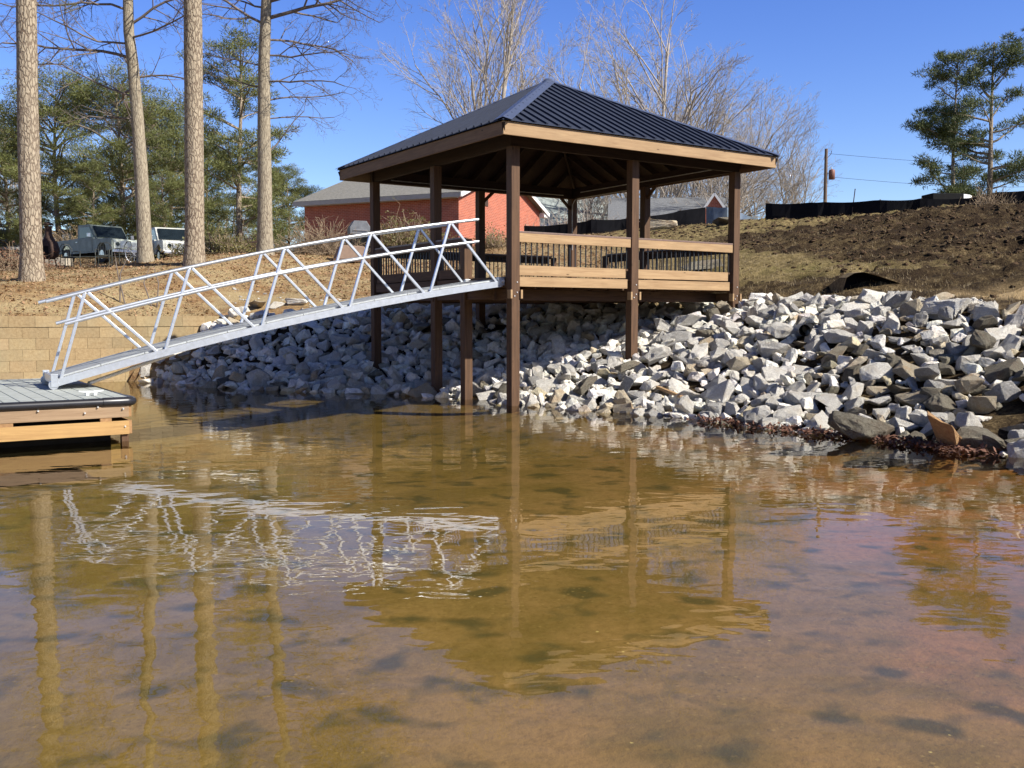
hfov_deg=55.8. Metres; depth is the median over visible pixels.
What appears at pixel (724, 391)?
riprap rock
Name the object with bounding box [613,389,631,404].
riprap rock
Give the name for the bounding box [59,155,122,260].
pine tree
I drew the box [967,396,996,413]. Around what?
riprap rock
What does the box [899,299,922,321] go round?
riprap rock
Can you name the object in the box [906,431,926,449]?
riprap rock
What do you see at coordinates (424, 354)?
riprap rock
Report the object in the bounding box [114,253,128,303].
sapling
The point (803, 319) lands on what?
riprap rock
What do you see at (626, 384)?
riprap rock
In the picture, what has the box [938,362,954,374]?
riprap rock
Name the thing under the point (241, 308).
boulder
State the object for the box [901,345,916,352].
riprap rock
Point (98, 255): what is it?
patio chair
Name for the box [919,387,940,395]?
riprap rock
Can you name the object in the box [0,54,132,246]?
evergreen tree
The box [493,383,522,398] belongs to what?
riprap rock
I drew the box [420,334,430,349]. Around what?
riprap rock
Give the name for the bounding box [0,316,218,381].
retaining wall
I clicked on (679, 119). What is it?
bare tree
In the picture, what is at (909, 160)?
overhead wire
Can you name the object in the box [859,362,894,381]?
riprap rock
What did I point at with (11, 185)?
bare tree
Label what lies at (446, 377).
riprap rock
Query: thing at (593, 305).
riprap rock
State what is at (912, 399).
riprap rock
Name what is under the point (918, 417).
riprap rock
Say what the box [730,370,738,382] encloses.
riprap rock
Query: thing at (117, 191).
bare tree
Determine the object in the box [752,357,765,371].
riprap rock
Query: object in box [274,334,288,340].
riprap rock
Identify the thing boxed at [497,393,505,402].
riprap rock
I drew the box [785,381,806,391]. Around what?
riprap rock
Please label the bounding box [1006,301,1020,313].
riprap rock
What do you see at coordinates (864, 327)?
riprap rock
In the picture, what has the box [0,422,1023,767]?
lake bed
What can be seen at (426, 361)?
riprap rock
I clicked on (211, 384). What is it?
riprap rock
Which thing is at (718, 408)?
riprap rock
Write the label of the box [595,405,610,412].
riprap rock
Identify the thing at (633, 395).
riprap rock
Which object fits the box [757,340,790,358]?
riprap rock
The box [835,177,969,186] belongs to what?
overhead wire
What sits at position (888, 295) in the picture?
riprap rock
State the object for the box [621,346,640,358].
riprap rock
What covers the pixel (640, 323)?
riprap rock
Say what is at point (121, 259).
brush clump
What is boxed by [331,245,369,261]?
tarp covered stack
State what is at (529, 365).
riprap rock
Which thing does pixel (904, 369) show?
riprap rock
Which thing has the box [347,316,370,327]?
riprap rock
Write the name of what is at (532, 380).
riprap rock
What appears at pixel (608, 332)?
riprap rock
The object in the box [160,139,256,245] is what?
evergreen tree
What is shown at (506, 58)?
bare tree
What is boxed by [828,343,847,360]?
riprap rock
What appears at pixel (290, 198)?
pine tree
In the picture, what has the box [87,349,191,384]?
water pipe
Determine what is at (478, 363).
riprap rock
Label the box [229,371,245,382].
riprap rock
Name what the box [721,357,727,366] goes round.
riprap rock
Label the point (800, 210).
silt fence
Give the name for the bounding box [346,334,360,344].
riprap rock
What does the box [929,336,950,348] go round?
riprap rock
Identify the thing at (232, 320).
riprap rock
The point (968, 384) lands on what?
riprap rock
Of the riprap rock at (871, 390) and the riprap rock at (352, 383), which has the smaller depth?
the riprap rock at (871, 390)
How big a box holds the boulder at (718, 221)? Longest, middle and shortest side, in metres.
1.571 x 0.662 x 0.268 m
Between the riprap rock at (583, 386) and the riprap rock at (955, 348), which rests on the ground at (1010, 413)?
the riprap rock at (955, 348)
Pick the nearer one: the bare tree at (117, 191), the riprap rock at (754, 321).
the riprap rock at (754, 321)
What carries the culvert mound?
on the ground at (1010, 413)
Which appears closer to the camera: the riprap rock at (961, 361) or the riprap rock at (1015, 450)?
the riprap rock at (1015, 450)
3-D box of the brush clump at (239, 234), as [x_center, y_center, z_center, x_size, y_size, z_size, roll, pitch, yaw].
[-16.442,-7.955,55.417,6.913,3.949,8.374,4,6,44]
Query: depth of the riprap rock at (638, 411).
17.18 m
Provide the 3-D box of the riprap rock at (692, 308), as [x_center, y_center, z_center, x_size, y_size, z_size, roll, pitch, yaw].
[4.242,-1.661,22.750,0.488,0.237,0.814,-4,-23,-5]
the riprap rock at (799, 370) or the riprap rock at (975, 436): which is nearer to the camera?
the riprap rock at (975, 436)
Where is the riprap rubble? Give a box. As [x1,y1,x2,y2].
[138,292,1023,457]
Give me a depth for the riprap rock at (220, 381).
23.90 m
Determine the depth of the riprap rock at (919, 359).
15.86 m
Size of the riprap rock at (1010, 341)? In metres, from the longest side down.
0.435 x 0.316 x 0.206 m
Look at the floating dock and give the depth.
13.32 m
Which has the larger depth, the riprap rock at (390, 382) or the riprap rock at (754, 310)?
the riprap rock at (390, 382)
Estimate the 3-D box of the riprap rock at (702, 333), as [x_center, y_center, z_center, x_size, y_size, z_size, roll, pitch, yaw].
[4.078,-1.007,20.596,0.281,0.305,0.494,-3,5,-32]
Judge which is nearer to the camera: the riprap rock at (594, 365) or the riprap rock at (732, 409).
the riprap rock at (732, 409)
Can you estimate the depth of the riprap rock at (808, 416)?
15.20 m
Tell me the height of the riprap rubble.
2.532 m
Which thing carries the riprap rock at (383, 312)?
on the ground at (1010, 413)
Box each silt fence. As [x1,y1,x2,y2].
[524,217,639,234]
[650,207,705,225]
[765,190,1023,220]
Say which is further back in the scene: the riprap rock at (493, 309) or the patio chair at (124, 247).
the patio chair at (124, 247)
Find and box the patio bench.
[63,256,135,265]
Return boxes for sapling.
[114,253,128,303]
[143,267,158,306]
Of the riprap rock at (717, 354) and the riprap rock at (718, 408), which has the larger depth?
the riprap rock at (717, 354)
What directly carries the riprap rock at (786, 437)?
on the ground at (1010, 413)
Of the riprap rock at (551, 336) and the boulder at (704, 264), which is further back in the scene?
the boulder at (704, 264)
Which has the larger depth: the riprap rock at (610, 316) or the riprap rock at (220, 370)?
the riprap rock at (220, 370)
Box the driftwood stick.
[656,386,682,397]
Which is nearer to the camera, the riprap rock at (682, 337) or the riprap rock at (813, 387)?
the riprap rock at (813, 387)
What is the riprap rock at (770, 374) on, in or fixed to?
on the ground at (1010, 413)
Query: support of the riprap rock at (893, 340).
on the ground at (1010, 413)
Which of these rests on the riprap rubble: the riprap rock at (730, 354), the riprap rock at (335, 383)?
the riprap rock at (335, 383)
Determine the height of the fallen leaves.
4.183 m
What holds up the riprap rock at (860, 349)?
on the ground at (1010, 413)
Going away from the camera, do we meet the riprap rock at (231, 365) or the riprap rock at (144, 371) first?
the riprap rock at (231, 365)
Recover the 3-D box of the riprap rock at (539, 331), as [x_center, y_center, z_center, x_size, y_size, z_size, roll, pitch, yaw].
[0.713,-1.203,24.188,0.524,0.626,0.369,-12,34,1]
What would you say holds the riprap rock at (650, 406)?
on the riprap rock at (660, 408)
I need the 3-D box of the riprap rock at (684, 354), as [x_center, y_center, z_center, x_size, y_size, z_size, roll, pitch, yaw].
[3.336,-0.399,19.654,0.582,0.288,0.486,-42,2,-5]
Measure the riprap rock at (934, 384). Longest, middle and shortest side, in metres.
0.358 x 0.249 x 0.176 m
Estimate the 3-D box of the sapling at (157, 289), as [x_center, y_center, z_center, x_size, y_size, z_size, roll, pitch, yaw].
[-10.612,-2.855,28.513,0.470,1.209,0.126,0,4,0]
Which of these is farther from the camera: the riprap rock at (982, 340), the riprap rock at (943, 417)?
the riprap rock at (982, 340)
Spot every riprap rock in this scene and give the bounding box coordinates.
[139,363,151,376]
[177,350,190,355]
[185,373,202,382]
[199,381,217,387]
[204,356,217,363]
[211,365,228,380]
[216,375,234,386]
[226,317,239,324]
[227,362,236,370]
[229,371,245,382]
[245,366,261,379]
[245,369,269,388]
[249,333,263,350]
[266,385,278,390]
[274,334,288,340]
[278,346,296,356]
[285,353,298,364]
[289,374,312,381]
[295,362,309,374]
[299,340,315,357]
[303,353,319,362]
[308,367,323,374]
[316,340,330,350]
[319,351,343,365]
[324,366,343,377]
[327,378,344,389]
[330,334,349,344]
[339,376,347,385]
[342,366,360,377]
[345,378,364,388]
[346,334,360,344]
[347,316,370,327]
[348,364,367,374]
[362,324,370,332]
[365,352,389,359]
[367,306,386,316]
[370,384,388,393]
[382,335,402,347]
[385,379,405,386]
[386,384,403,393]
[387,365,402,381]
[408,382,437,396]
[409,338,427,348]
[414,379,425,387]
[418,348,430,359]
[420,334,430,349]
[420,359,443,370]
[423,370,430,382]
[443,375,452,380]
[449,378,458,390]
[452,355,459,368]
[452,373,459,379]
[472,349,482,359]
[473,359,483,367]
[473,369,495,385]
[473,382,484,395]
[475,337,490,346]
[476,390,494,399]
[485,304,505,314]
[492,381,505,391]
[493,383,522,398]
[494,319,504,324]
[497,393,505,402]
[500,340,505,349]
[520,307,540,317]
[520,361,532,368]
[520,373,530,388]
[525,393,538,405]
[527,376,539,385]
[530,324,549,339]
[532,360,552,371]
[532,366,542,378]
[535,378,558,392]
[537,303,558,312]
[539,331,561,344]
[545,313,557,324]
[545,403,557,407]
[546,333,557,340]
[547,360,563,374]
[549,388,567,403]
[551,335,565,355]
[555,372,570,381]
[560,335,572,343]
[561,364,575,375]
[563,303,582,309]
[567,393,587,404]
[573,376,597,394]
[575,326,582,334]
[580,331,594,340]
[581,308,597,317]
[581,334,597,345]
[583,397,597,409]
[590,303,604,307]
[590,373,607,385]
[591,359,606,373]
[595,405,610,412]
[601,329,612,339]
[603,312,617,321]
[605,398,616,410]
[607,356,620,361]
[613,333,624,343]
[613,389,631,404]
[613,402,633,412]
[614,360,639,372]
[619,375,634,391]
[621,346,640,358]
[626,391,648,400]
[631,360,646,372]
[631,408,647,415]
[638,307,649,317]
[638,319,653,329]
[638,320,643,327]
[640,380,658,391]
[644,346,670,365]
[644,408,662,420]
[646,402,656,409]
[649,330,664,346]
[649,344,669,351]
[651,313,658,323]
[651,393,661,402]
[654,318,673,332]
[655,402,664,413]
[660,330,695,349]
[663,302,679,309]
[666,377,688,392]
[669,389,701,403]
[670,352,688,367]
[672,325,691,331]
[673,355,700,371]
[674,314,705,326]
[674,395,694,413]
[680,302,695,306]
[681,303,703,314]
[683,364,696,376]
[687,339,698,349]
[688,343,707,359]
[695,330,712,337]
[695,360,710,368]
[697,321,713,329]
[697,411,715,423]
[698,335,713,351]
[699,358,715,369]
[700,379,734,402]
[703,374,726,389]
[703,402,725,416]
[706,308,720,322]
[709,338,729,350]
[710,347,727,361]
[716,301,731,314]
[719,320,739,337]
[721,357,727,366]
[724,349,743,364]
[724,401,740,415]
[726,356,750,373]
[728,393,749,405]
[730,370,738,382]
[736,326,755,338]
[739,377,753,386]
[743,405,772,430]
[745,315,766,328]
[745,412,757,425]
[749,303,767,315]
[750,398,765,406]
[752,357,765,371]
[753,373,767,392]
[754,333,775,340]
[756,417,777,434]
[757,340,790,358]
[757,393,770,403]
[758,307,774,318]
[761,366,786,382]
[763,321,802,338]
[765,396,782,410]
[769,385,783,397]
[773,405,802,425]
[775,303,790,317]
[776,291,803,305]
[783,391,817,409]
[784,301,798,313]
[784,430,797,439]
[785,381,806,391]
[789,303,800,312]
[792,364,820,377]
[799,315,818,326]
[802,293,827,308]
[803,335,827,352]
[803,413,817,424]
[804,328,819,342]
[805,410,829,431]
[806,382,822,391]
[815,393,843,409]
[817,305,837,321]
[819,313,842,325]
[821,373,839,384]
[823,329,857,343]
[825,407,838,414]
[827,410,894,443]
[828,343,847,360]
[839,300,869,310]
[841,365,861,381]
[841,382,863,401]
[843,309,871,320]
[843,318,857,331]
[843,397,864,412]
[848,377,855,383]
[848,407,866,415]
[851,344,870,355]
[856,289,885,303]
[856,320,872,335]
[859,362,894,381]
[862,349,883,359]
[864,394,890,406]
[865,386,890,394]
[871,306,890,316]
[872,408,889,420]
[881,291,899,304]
[882,313,900,334]
[883,291,911,310]
[885,352,900,367]
[886,384,911,393]
[887,336,911,343]
[888,417,918,431]
[892,359,920,381]
[894,390,929,409]
[894,406,911,421]
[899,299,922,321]
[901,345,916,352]
[906,377,917,391]
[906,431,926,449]
[908,409,928,426]
[910,353,929,365]
[912,311,928,327]
[914,363,939,380]
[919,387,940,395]
[920,298,971,319]
[920,421,933,436]
[923,380,946,388]
[923,392,956,412]
[924,292,954,299]
[927,411,961,455]
[928,412,947,421]
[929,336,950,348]
[936,379,955,386]
[938,306,953,320]
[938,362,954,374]
[941,318,963,328]
[944,412,954,423]
[945,342,967,355]
[954,374,984,393]
[954,412,982,428]
[955,355,981,370]
[956,384,988,395]
[957,426,1006,454]
[962,335,970,348]
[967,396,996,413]
[969,329,996,350]
[970,299,983,303]
[970,301,999,321]
[971,315,997,330]
[981,346,1004,359]
[984,324,1021,340]
[984,358,1023,383]
[984,381,1020,402]
[998,333,1022,350]
[999,423,1023,430]
[1004,437,1023,444]
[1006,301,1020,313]
[1007,429,1023,438]
[1007,439,1023,467]
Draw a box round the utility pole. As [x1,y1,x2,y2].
[821,149,834,201]
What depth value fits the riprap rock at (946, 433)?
12.68 m
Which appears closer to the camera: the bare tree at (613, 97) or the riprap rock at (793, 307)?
the riprap rock at (793, 307)
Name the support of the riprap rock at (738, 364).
on the ground at (1010, 413)
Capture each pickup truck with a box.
[57,224,136,263]
[151,227,184,259]
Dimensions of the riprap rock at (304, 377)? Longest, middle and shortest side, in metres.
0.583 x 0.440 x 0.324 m
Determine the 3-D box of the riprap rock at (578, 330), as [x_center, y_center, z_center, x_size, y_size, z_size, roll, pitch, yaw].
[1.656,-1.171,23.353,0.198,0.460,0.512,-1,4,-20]
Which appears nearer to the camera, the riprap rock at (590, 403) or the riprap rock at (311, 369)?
the riprap rock at (590, 403)
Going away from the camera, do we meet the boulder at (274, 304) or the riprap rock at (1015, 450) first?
the riprap rock at (1015, 450)
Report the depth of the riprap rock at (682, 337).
20.59 m
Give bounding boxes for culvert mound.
[829,272,900,291]
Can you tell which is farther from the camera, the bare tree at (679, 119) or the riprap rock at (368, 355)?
the bare tree at (679, 119)
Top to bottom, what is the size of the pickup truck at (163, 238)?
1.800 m
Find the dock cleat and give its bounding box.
[79,390,102,395]
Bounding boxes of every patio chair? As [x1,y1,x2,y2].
[59,244,80,266]
[94,242,112,265]
[111,241,131,264]
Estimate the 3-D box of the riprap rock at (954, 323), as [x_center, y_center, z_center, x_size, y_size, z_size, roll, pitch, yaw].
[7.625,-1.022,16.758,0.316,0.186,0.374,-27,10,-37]
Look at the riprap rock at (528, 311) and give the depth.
25.84 m
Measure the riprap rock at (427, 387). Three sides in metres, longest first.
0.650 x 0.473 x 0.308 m
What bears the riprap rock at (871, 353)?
on the ground at (1010, 413)
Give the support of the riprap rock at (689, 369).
on the riprap rubble
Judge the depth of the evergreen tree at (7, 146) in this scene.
70.71 m
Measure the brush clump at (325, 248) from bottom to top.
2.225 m
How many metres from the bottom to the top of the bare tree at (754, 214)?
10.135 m
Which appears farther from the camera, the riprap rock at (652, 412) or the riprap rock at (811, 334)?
the riprap rock at (811, 334)
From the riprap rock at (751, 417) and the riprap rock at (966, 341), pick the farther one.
the riprap rock at (966, 341)
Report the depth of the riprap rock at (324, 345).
25.36 m
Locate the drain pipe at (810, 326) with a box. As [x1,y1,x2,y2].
[799,323,813,335]
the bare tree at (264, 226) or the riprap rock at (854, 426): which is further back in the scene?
the bare tree at (264, 226)
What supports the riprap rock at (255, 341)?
on the ground at (1010, 413)
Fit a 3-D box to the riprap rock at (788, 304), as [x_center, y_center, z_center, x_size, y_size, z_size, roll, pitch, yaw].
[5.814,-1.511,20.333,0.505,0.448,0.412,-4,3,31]
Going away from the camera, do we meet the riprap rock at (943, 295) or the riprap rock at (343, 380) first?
the riprap rock at (943, 295)
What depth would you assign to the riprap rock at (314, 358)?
24.64 m
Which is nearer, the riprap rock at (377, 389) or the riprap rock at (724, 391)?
the riprap rock at (724, 391)
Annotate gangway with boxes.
[38,218,504,389]
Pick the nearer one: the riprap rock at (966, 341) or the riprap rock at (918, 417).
the riprap rock at (918, 417)
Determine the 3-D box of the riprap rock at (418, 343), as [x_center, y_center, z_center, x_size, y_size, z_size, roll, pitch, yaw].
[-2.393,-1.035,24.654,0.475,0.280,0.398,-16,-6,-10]
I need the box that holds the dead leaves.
[686,414,1005,456]
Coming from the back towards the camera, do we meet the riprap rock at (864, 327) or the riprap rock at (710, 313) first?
the riprap rock at (710, 313)
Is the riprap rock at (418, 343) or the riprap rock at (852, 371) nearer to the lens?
the riprap rock at (852, 371)
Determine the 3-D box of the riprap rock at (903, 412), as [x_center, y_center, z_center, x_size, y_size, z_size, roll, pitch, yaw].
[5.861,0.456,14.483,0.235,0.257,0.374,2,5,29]
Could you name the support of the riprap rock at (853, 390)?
on the ground at (1010, 413)
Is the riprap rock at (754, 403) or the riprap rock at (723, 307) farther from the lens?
the riprap rock at (723, 307)
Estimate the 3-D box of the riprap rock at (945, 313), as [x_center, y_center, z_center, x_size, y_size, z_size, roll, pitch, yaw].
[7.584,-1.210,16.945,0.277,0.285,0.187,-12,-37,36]
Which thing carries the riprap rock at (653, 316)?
on the ground at (1010, 413)
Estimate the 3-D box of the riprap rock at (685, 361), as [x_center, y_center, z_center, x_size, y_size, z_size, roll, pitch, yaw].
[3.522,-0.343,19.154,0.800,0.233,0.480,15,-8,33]
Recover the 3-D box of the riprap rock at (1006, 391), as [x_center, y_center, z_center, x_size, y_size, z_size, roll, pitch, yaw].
[7.178,0.145,14.145,0.305,0.314,0.490,-23,-14,-4]
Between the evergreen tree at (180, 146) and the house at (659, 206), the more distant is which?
the evergreen tree at (180, 146)
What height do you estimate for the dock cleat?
0.072 m
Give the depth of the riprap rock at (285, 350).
25.12 m
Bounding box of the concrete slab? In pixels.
[45,257,70,265]
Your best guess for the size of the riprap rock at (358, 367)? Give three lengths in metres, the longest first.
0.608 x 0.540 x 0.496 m
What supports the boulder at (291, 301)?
on the ground at (1010, 413)
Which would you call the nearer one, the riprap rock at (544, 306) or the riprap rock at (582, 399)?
the riprap rock at (582, 399)
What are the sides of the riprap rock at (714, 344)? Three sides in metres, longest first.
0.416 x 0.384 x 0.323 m
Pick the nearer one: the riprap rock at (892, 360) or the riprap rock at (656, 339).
the riprap rock at (892, 360)
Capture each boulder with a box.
[238,306,249,312]
[248,300,265,307]
[269,301,284,308]
[285,298,307,304]
[639,219,677,229]
[681,259,722,269]
[712,217,727,225]
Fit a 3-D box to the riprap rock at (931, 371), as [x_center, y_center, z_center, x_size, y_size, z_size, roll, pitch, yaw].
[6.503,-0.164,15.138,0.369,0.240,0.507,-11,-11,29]
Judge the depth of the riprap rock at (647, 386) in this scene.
18.11 m
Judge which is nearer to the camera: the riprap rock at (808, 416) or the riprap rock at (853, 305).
the riprap rock at (808, 416)
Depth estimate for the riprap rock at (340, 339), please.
25.64 m
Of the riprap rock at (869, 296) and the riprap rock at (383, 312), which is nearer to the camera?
the riprap rock at (869, 296)
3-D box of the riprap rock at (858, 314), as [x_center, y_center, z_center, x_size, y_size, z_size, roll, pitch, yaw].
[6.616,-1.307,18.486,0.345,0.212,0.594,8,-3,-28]
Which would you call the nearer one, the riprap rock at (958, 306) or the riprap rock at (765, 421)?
the riprap rock at (765, 421)
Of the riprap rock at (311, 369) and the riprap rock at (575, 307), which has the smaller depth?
the riprap rock at (311, 369)
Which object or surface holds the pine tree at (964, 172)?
on the ground at (1010, 413)
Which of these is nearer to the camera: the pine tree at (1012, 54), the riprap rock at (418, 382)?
the riprap rock at (418, 382)
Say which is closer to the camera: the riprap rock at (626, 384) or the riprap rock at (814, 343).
the riprap rock at (814, 343)
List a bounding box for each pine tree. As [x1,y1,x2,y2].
[16,0,82,281]
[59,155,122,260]
[129,165,184,236]
[152,15,300,247]
[183,0,205,265]
[224,142,304,252]
[901,47,997,195]
[913,27,1023,196]
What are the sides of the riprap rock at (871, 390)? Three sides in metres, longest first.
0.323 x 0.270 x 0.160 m
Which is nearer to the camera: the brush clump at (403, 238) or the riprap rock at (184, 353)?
the riprap rock at (184, 353)
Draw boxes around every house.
[0,229,77,261]
[293,181,549,248]
[536,197,607,225]
[608,197,726,219]
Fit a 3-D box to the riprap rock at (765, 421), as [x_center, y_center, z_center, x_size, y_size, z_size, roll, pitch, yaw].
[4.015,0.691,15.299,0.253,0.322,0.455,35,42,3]
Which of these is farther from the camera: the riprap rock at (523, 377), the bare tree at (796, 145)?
the bare tree at (796, 145)
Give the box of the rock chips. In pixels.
[200,288,984,412]
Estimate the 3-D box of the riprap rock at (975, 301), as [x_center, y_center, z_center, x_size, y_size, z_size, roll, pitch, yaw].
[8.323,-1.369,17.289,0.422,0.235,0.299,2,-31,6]
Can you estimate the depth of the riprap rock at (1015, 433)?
12.76 m
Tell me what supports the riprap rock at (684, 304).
on the ground at (1010, 413)
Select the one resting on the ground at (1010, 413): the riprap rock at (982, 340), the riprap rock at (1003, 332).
the riprap rock at (1003, 332)
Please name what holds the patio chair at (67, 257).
on the ground at (1010, 413)
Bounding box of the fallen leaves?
[0,233,640,315]
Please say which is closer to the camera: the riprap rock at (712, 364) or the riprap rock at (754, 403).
the riprap rock at (754, 403)
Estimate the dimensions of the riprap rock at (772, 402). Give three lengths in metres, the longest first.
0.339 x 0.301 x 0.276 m
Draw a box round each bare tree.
[0,0,237,262]
[0,115,83,228]
[101,118,178,233]
[155,0,411,255]
[182,170,287,236]
[352,0,585,140]
[494,0,784,197]
[553,194,615,221]
[577,186,671,220]
[589,79,667,197]
[620,43,795,219]
[659,25,827,217]
[666,98,778,214]
[697,118,817,218]
[749,95,843,209]
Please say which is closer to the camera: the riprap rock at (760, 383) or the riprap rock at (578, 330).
the riprap rock at (760, 383)
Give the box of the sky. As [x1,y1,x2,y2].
[0,0,1023,244]
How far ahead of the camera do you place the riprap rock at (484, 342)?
24.24 m
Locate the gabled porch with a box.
[704,192,724,222]
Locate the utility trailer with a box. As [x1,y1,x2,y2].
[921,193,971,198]
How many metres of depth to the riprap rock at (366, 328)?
25.68 m
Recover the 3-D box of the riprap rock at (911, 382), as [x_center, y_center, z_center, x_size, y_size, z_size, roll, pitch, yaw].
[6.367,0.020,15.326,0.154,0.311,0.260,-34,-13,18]
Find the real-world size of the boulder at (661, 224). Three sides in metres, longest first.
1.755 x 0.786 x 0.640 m
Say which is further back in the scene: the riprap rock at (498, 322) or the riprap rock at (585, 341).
the riprap rock at (498, 322)
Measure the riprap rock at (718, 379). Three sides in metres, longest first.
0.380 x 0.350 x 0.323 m
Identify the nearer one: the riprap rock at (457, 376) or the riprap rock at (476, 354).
the riprap rock at (457, 376)
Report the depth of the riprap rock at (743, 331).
19.56 m
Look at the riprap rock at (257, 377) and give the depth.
23.47 m
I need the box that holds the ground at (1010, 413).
[0,203,1023,469]
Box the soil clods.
[599,203,1023,302]
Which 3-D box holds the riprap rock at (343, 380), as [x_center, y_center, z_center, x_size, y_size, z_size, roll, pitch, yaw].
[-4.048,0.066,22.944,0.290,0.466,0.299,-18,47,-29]
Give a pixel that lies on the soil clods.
(907, 227)
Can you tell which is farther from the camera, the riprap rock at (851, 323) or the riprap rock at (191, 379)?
the riprap rock at (191, 379)
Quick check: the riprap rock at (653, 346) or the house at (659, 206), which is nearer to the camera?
the riprap rock at (653, 346)
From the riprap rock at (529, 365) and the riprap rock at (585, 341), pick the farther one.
the riprap rock at (585, 341)
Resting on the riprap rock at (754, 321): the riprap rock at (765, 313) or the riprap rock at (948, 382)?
the riprap rock at (765, 313)
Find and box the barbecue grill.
[347,220,369,254]
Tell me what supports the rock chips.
on the ground at (1010, 413)
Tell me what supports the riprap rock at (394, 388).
on the ground at (1010, 413)
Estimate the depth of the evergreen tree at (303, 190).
69.20 m
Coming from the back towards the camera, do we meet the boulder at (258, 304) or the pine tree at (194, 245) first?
the pine tree at (194, 245)
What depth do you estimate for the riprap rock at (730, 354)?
18.34 m
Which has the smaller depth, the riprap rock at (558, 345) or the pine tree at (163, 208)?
the riprap rock at (558, 345)
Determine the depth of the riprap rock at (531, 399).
18.93 m
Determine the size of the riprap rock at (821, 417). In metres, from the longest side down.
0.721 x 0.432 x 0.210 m
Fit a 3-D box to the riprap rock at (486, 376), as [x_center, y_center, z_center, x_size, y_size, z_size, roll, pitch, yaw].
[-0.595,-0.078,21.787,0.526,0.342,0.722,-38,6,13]
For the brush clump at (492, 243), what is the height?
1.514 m
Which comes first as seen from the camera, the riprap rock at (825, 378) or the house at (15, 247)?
the riprap rock at (825, 378)
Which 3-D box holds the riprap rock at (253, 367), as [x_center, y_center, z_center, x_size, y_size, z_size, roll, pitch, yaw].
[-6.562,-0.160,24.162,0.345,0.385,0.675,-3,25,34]
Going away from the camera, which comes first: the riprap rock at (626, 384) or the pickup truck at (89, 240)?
the riprap rock at (626, 384)
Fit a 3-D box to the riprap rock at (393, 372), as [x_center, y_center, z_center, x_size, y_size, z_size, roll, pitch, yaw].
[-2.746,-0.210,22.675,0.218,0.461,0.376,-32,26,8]
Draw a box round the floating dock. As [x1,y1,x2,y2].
[0,378,136,473]
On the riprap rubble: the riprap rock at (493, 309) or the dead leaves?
the riprap rock at (493, 309)
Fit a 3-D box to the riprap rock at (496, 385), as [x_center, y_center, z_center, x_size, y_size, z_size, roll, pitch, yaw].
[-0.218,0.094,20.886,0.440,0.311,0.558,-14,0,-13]
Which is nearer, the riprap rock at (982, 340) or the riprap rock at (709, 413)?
the riprap rock at (982, 340)
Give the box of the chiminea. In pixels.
[42,222,58,268]
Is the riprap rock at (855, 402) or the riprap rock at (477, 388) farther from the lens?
the riprap rock at (477, 388)
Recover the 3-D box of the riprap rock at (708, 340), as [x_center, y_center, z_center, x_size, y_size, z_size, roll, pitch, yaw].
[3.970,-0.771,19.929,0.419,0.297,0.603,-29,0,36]
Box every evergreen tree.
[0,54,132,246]
[0,111,76,255]
[40,57,206,261]
[111,102,234,236]
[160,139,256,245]
[247,163,322,250]
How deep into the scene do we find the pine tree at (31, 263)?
28.37 m
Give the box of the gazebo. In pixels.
[336,78,779,405]
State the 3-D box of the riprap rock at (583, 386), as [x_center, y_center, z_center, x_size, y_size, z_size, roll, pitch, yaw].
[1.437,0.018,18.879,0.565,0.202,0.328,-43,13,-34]
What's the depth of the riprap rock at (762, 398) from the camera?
16.23 m
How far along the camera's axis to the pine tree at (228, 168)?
56.18 m
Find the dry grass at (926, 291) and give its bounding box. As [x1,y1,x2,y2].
[589,204,1023,314]
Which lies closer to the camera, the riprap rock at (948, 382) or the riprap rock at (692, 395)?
the riprap rock at (948, 382)
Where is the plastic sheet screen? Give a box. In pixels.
[706,206,755,223]
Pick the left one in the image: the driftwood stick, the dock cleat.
the dock cleat
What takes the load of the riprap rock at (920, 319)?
on the ground at (1010, 413)
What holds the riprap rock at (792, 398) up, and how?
on the ground at (1010, 413)
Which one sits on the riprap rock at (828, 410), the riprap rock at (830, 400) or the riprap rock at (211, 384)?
the riprap rock at (830, 400)
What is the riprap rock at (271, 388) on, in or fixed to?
on the ground at (1010, 413)
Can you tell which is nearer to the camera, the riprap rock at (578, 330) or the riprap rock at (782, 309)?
the riprap rock at (782, 309)
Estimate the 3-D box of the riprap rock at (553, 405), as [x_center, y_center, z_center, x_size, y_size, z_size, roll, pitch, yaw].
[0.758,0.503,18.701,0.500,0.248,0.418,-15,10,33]
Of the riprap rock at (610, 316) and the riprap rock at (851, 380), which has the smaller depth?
the riprap rock at (851, 380)
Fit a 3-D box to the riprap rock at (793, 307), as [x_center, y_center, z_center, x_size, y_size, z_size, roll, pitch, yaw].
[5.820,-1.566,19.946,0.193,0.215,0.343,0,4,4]
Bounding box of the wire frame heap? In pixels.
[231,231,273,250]
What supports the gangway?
on the floating dock
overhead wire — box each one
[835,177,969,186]
[837,154,975,163]
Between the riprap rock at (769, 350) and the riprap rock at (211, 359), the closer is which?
the riprap rock at (769, 350)
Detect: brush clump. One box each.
[0,241,79,272]
[18,213,120,263]
[91,234,132,263]
[155,220,256,258]
[207,215,276,252]
[250,212,369,255]
[349,202,458,251]
[467,222,530,248]
[527,198,619,225]
[958,178,1021,205]
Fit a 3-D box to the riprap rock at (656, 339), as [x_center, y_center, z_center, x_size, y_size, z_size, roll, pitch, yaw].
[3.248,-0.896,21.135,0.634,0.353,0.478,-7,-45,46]
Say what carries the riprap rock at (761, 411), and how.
on the ground at (1010, 413)

